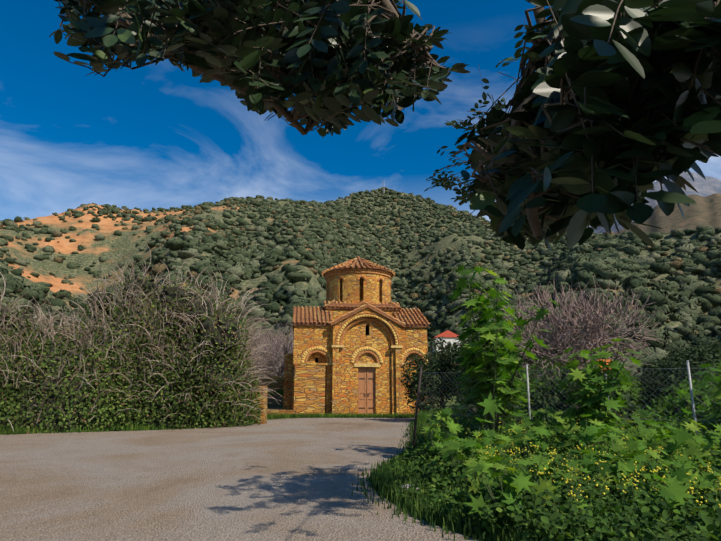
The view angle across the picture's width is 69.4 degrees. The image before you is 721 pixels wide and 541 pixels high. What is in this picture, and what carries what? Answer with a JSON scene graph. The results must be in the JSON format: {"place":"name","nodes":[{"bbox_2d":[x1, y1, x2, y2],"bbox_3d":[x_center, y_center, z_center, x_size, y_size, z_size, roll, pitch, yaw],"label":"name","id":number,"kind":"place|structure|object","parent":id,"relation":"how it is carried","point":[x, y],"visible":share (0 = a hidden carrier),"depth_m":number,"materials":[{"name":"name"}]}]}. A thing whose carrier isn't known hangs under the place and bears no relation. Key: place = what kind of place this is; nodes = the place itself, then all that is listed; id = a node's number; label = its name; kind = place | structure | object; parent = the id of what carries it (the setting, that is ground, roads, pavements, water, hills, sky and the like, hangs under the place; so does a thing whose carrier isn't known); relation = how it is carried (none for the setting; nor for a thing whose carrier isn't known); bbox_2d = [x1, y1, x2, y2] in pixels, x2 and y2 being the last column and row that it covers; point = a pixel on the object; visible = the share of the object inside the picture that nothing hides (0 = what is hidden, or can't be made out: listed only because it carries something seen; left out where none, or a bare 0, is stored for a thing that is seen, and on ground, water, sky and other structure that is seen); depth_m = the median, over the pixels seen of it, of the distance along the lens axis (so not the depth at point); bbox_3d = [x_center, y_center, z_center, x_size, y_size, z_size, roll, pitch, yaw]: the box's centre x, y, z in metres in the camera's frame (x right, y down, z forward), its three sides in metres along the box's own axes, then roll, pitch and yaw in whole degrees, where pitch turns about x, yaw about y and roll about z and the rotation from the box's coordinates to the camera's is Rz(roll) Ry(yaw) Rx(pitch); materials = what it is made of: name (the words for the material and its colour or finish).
{"place":"outdoors","nodes":[
{"label":"outdoors","id":0,"kind":"place"},
{"bbox_2d":[0,418,477,540],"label":"road","id":1,"kind":"structure","parent":0,"point":[289,479],"depth_m":8.95,"materials":[{"name":"grey asphalt"}]},
{"bbox_2d":[0,415,512,540],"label":"grass","id":2,"kind":"structure","parent":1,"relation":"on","point":[400,509],"depth_m":7.92,"materials":[{"name":"green plant"}]},
{"bbox_2d":[1,396,636,540],"bbox_3d":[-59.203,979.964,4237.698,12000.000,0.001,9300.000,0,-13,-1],"label":"ground","id":3,"kind":"structure","parent":0,"point":[448,404],"depth_m":21.69,"materials":[{"name":"green plant"}]},
{"bbox_2d":[11,309,104,359],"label":"valley olive leaves","id":4,"kind":"object","parent":3,"relation":"on","point":[56,323],"depth_m":39.10,"materials":[{"name":"green plant"}]},
{"bbox_2d":[0,422,165,434],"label":"verge grass","id":5,"kind":"structure","parent":3,"relation":"on","point":[99,429],"depth_m":20.43,"materials":[{"name":"green plant"}]},
{"bbox_2d":[0,276,262,433],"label":"bramble mound","id":6,"kind":"object","parent":3,"relation":"on","point":[123,416],"depth_m":22.53,"materials":[{"name":"green plant"}]},
{"bbox_2d":[0,242,280,430],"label":"bramble canes","id":7,"kind":"object","parent":3,"relation":"on","point":[45,329],"visible":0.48,"depth_m":22.96,"materials":[{"name":"plant"}]},
{"bbox_2d":[249,386,267,423],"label":"stone pillar","id":8,"kind":"structure","parent":3,"relation":"on","point":[263,407],"depth_m":25.47,"materials":[{"name":"beige stone"}]},
{"bbox_2d":[246,377,283,391],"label":"terrace wall","id":9,"kind":"structure","parent":3,"relation":"on","point":[274,385],"depth_m":39.91,"materials":[{"name":"stone"}]},
{"bbox_2d":[248,395,283,406],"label":"terrace bank","id":10,"kind":"structure","parent":3,"relation":"on","point":[273,401],"depth_m":37.69,"materials":[{"name":"green plant"}]},
{"bbox_2d":[267,390,283,394],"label":"terrace grass","id":11,"kind":"structure","parent":10,"relation":"on","point":[278,392],"depth_m":37.93,"materials":[{"name":"green plant"}]},
{"bbox_2d":[240,326,293,376],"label":"bare tree wood","id":12,"kind":"object","parent":3,"relation":"on","point":[268,354],"visible":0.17,"depth_m":44.56,"materials":[{"name":"wood"}]},
{"bbox_2d":[247,322,293,376],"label":"bare tree wood","id":13,"kind":"object","parent":3,"relation":"on","point":[276,345],"visible":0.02,"depth_m":50.69,"materials":[{"name":"wood"}]},
{"bbox_2d":[251,321,293,376],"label":"bare tree wood","id":14,"kind":"object","parent":3,"relation":"on","point":[282,366],"visible":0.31,"depth_m":45.06,"materials":[{"name":"wood"}]},
{"bbox_2d":[248,407,296,414],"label":"wall","id":15,"kind":"structure","parent":3,"relation":"on","point":[274,410],"depth_m":31.47,"materials":[{"name":"stone"}]},
{"bbox_2d":[269,320,293,358],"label":"bare tree wood","id":16,"kind":"object","parent":3,"relation":"on","point":[284,338],"visible":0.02,"depth_m":48.06,"materials":[{"name":"wood"}]},
{"bbox_2d":[267,412,417,418],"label":"grass strip","id":17,"kind":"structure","parent":3,"relation":"on","point":[342,415],"depth_m":30.98,"materials":[{"name":"green plant"}]},
{"bbox_2d":[283,256,430,414],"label":"church","id":18,"kind":"structure","parent":3,"relation":"on","point":[360,336],"depth_m":33.11,"materials":[{"name":"stone"}]},
{"bbox_2d":[0,233,720,395],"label":"hill trees","id":19,"kind":"object","parent":3,"relation":"on","point":[694,296],"visible":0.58,"depth_m":267.24,"materials":[{"name":"green plant"}]},
{"bbox_2d":[49,0,720,252],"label":"carob tree","id":20,"kind":"object","parent":3,"relation":"on","point":[694,113],"depth_m":1.11,"materials":[{"name":"green plant"}]},
{"bbox_2d":[412,365,422,448],"bbox_3d":[1.357,3.476,12.496,0.374,2.402,0.060,-4,-14,19],"label":"leaning fence post","id":21,"kind":"object","parent":3,"relation":"on","point":[417,404],"visible":0.92,"depth_m":12.52,"materials":[{"name":"grey metal"}]},
{"bbox_2d":[386,483,483,530],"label":"roadside stones","id":22,"kind":"object","parent":3,"relation":"on","point":[418,489],"visible":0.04,"depth_m":8.03,"materials":[{"name":"grey stone"}]},
{"bbox_2d":[399,339,478,413],"bbox_3d":[4.668,5.745,27.599,5.300,4.779,3.919,0,-13,-1],"label":"bush by church","id":23,"kind":"object","parent":3,"relation":"on","point":[412,387],"depth_m":27.05,"materials":[{"name":"green plant"}]},
{"bbox_2d":[427,333,479,370],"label":"valley olive leaves","id":24,"kind":"object","parent":3,"relation":"on","point":[434,344],"depth_m":50.52,"materials":[{"name":"green plant"}]},
{"bbox_2d":[454,374,522,403],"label":"shrub leaves","id":25,"kind":"object","parent":3,"relation":"on","point":[509,381],"depth_m":30.60,"materials":[{"name":"green plant"}]},
{"bbox_2d":[448,264,558,445],"bbox_3d":[3.263,2.001,11.887,2.365,4.820,3.171,0,-13,-1],"label":"leafy shrub","id":26,"kind":"object","parent":3,"relation":"on","point":[489,403],"depth_m":11.99,"materials":[{"name":"green plant"}]},
{"bbox_2d":[508,328,538,373],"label":"valley olive leaves","id":27,"kind":"object","parent":3,"relation":"on","point":[524,348],"depth_m":51.58,"materials":[{"name":"green plant"}]},
{"bbox_2d":[526,364,530,429],"bbox_3d":[3.660,3.211,11.248,0.078,2.352,0.048,0,-13,-1],"label":"fence post","id":28,"kind":"object","parent":3,"relation":"on","point":[528,396],"visible":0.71,"depth_m":11.36,"materials":[{"name":"grey metal"}]},
{"bbox_2d":[415,407,662,443],"bbox_3d":[23.086,6.263,21.910,43.566,0.800,17.219,0,-13,-1],"label":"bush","id":29,"kind":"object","parent":3,"relation":"on","point":[420,430],"depth_m":15.10,"materials":[{"name":"green plant"}]},
{"bbox_2d":[449,389,527,433],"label":"shrub leaves","id":30,"kind":"object","parent":29,"relation":"on","point":[457,401],"depth_m":15.44,"materials":[{"name":"green plant"}]},
{"bbox_2d":[512,378,571,420],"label":"shrub leaves","id":31,"kind":"object","parent":29,"relation":"on","point":[532,389],"depth_m":18.70,"materials":[{"name":"green plant"}]},
{"bbox_2d":[449,403,648,438],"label":"broad weed leaves","id":32,"kind":"object","parent":29,"relation":"on","point":[532,411],"depth_m":15.71,"materials":[{"name":"green plant"}]},
{"bbox_2d":[522,369,644,432],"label":"shrub leaves","id":33,"kind":"object","parent":29,"relation":"on","point":[551,397],"depth_m":14.66,"materials":[{"name":"green plant"}]},
{"bbox_2d":[643,373,720,431],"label":"shrub leaves","id":34,"kind":"object","parent":29,"relation":"on","point":[674,402],"depth_m":13.53,"materials":[{"name":"green plant"}]},
{"bbox_2d":[370,440,720,540],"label":"grass","id":35,"kind":"structure","parent":3,"relation":"on","point":[517,535],"depth_m":6.41,"materials":[{"name":"green plant"}]},
{"bbox_2d":[371,433,720,540],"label":"ground cover","id":36,"kind":"object","parent":3,"relation":"on","point":[707,517],"visible":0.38,"depth_m":5.68,"materials":[{"name":"green plant"}]},
{"bbox_2d":[521,354,614,397],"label":"shrub leaves","id":37,"kind":"object","parent":3,"relation":"on","point":[536,373],"depth_m":36.09,"materials":[{"name":"green plant"}]},
{"bbox_2d":[416,402,720,472],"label":"plants","id":38,"kind":"object","parent":3,"relation":"on","point":[584,434],"visible":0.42,"depth_m":10.64,"materials":[{"name":"green plant"}]},
{"bbox_2d":[417,368,720,448],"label":"chain link fence","id":39,"kind":"object","parent":3,"relation":"on","point":[576,397],"visible":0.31,"depth_m":11.04,"materials":[{"name":"grey metal"}]},
{"bbox_2d":[425,421,720,538],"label":"leafy plants","id":40,"kind":"object","parent":3,"relation":"on","point":[675,480],"visible":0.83,"depth_m":7.04,"materials":[{"name":"green plant"}]},
{"bbox_2d":[491,274,666,384],"bbox_3d":[9.152,3.470,22.285,7.516,6.833,4.990,0,-13,-1],"label":"bare tree wood","id":41,"kind":"object","parent":3,"relation":"on","point":[591,330],"visible":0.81,"depth_m":22.08,"materials":[{"name":"grey wood"}]},
{"bbox_2d":[542,359,644,412],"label":"shrub leaves","id":42,"kind":"object","parent":3,"relation":"on","point":[634,396],"depth_m":25.42,"materials":[{"name":"green plant"}]},
{"bbox_2d":[553,337,643,439],"bbox_3d":[4.919,2.786,10.767,1.324,2.781,2.212,8,-15,-32],"label":"leafy shrub","id":43,"kind":"object","parent":3,"relation":"on","point":[590,399],"depth_m":10.71,"materials":[{"name":"green plant"}]},
{"bbox_2d":[488,447,720,540],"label":"mustard stems","id":44,"kind":"object","parent":3,"relation":"on","point":[622,483],"visible":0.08,"depth_m":6.16,"materials":[{"name":"green plant"}]},
{"bbox_2d":[485,439,720,516],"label":"yellow flowers","id":45,"kind":"object","parent":44,"relation":"attached to","point":[638,481],"visible":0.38,"depth_m":6.47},
{"bbox_2d":[635,346,720,418],"bbox_3d":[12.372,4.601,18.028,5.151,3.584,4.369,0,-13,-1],"label":"shrub leaves","id":46,"kind":"object","parent":3,"relation":"on","point":[675,374],"depth_m":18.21,"materials":[{"name":"green plant"}]},
{"bbox_2d":[686,360,697,434],"bbox_3d":[6.379,2.904,9.920,0.078,2.352,0.048,0,-13,-1],"label":"fence post","id":47,"kind":"object","parent":3,"relation":"on","point":[691,392],"visible":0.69,"depth_m":10.03,"materials":[{"name":"grey metal"}]},
{"bbox_2d":[664,362,720,442],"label":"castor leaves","id":48,"kind":"object","parent":3,"relation":"on","point":[715,392],"depth_m":10.45,"materials":[{"name":"green plant"}]},
{"bbox_2d":[689,338,720,356],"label":"valley olive leaves","id":49,"kind":"object","parent":3,"relation":"on","point":[697,342],"visible":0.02,"depth_m":41.92,"materials":[{"name":"green plant"}]},
{"bbox_2d":[0,190,720,396],"bbox_3d":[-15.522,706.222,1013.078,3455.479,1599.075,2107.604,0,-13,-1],"label":"hill terrain","id":50,"kind":"structure","parent":0,"point":[125,242],"depth_m":490.69,"materials":[{"name":"green plant"}]},
{"bbox_2d":[0,187,720,308],"bbox_3d":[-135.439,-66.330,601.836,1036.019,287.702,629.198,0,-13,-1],"label":"hill trees","id":51,"kind":"object","parent":50,"relation":"on","point":[334,243],"visible":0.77,"depth_m":527.74,"materials":[{"name":"green plant"}]},
{"bbox_2d":[432,337,460,352],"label":"house walls","id":52,"kind":"structure","parent":50,"relation":"on","point":[448,339],"depth_m":129.67,"materials":[{"name":"white paint"}]},
{"bbox_2d":[432,330,458,338],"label":"house roof","id":53,"kind":"structure","parent":52,"relation":"on","point":[447,333],"depth_m":129.67,"materials":[{"name":"tile"}]},
{"bbox_2d":[0,0,720,221],"label":"sky","id":54,"kind":"structure","parent":0,"point":[149,136],"materials":[{"name":"blue"}]},
{"bbox_2d":[510,358,547,384],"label":"valley olive leaves","id":55,"kind":"object","parent":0,"point":[532,368],"depth_m":72.51,"materials":[{"name":"green plant"}]},
{"bbox_2d":[437,415,693,450],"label":"mustard heads","id":56,"kind":"object","parent":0,"point":[557,437],"visible":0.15,"depth_m":10.24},
{"bbox_2d":[519,323,629,371],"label":"valley olive leaves","id":57,"kind":"object","parent":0,"point":[528,361],"depth_m":47.66,"materials":[{"name":"green plant"}]},
{"bbox_2d":[598,359,611,369],"bbox_3d":[5.832,2.261,12.397,0.340,0.280,0.012,0,-13,-1],"label":"sign plate","id":58,"kind":"object","parent":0,"point":[607,360],"visible":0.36,"depth_m":12.42,"materials":[{"name":"orange metal"}]},
{"bbox_2d":[633,373,653,387],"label":"valley olive leaves","id":59,"kind":"object","parent":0,"point":[641,377],"depth_m":112.97,"materials":[{"name":"green plant"}]},
{"bbox_2d":[641,360,659,374],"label":"valley olive leaves","id":60,"kind":"object","parent":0,"point":[648,366],"visible":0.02,"depth_m":105.40,"materials":[{"name":"green plant"}]},
{"bbox_2d":[587,172,720,233],"bbox_3d":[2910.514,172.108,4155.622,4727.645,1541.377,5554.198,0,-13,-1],"label":"mountain","id":61,"kind":"structure","parent":0,"point":[703,187],"depth_m":3501.60,"materials":[{"name":"grey stone"}]},
{"bbox_2d":[614,193,720,234],"bbox_3d":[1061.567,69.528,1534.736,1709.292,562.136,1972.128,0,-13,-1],"label":"mountain shoulder","id":62,"kind":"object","parent":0,"point":[704,211],"visible":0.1,"depth_m":1370.92},
{"bbox_2d":[654,342,720,372],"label":"shrub leaves","id":63,"kind":"object","parent":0,"point":[708,346],"depth_m":34.69,"materials":[{"name":"green plant"}]}
]}

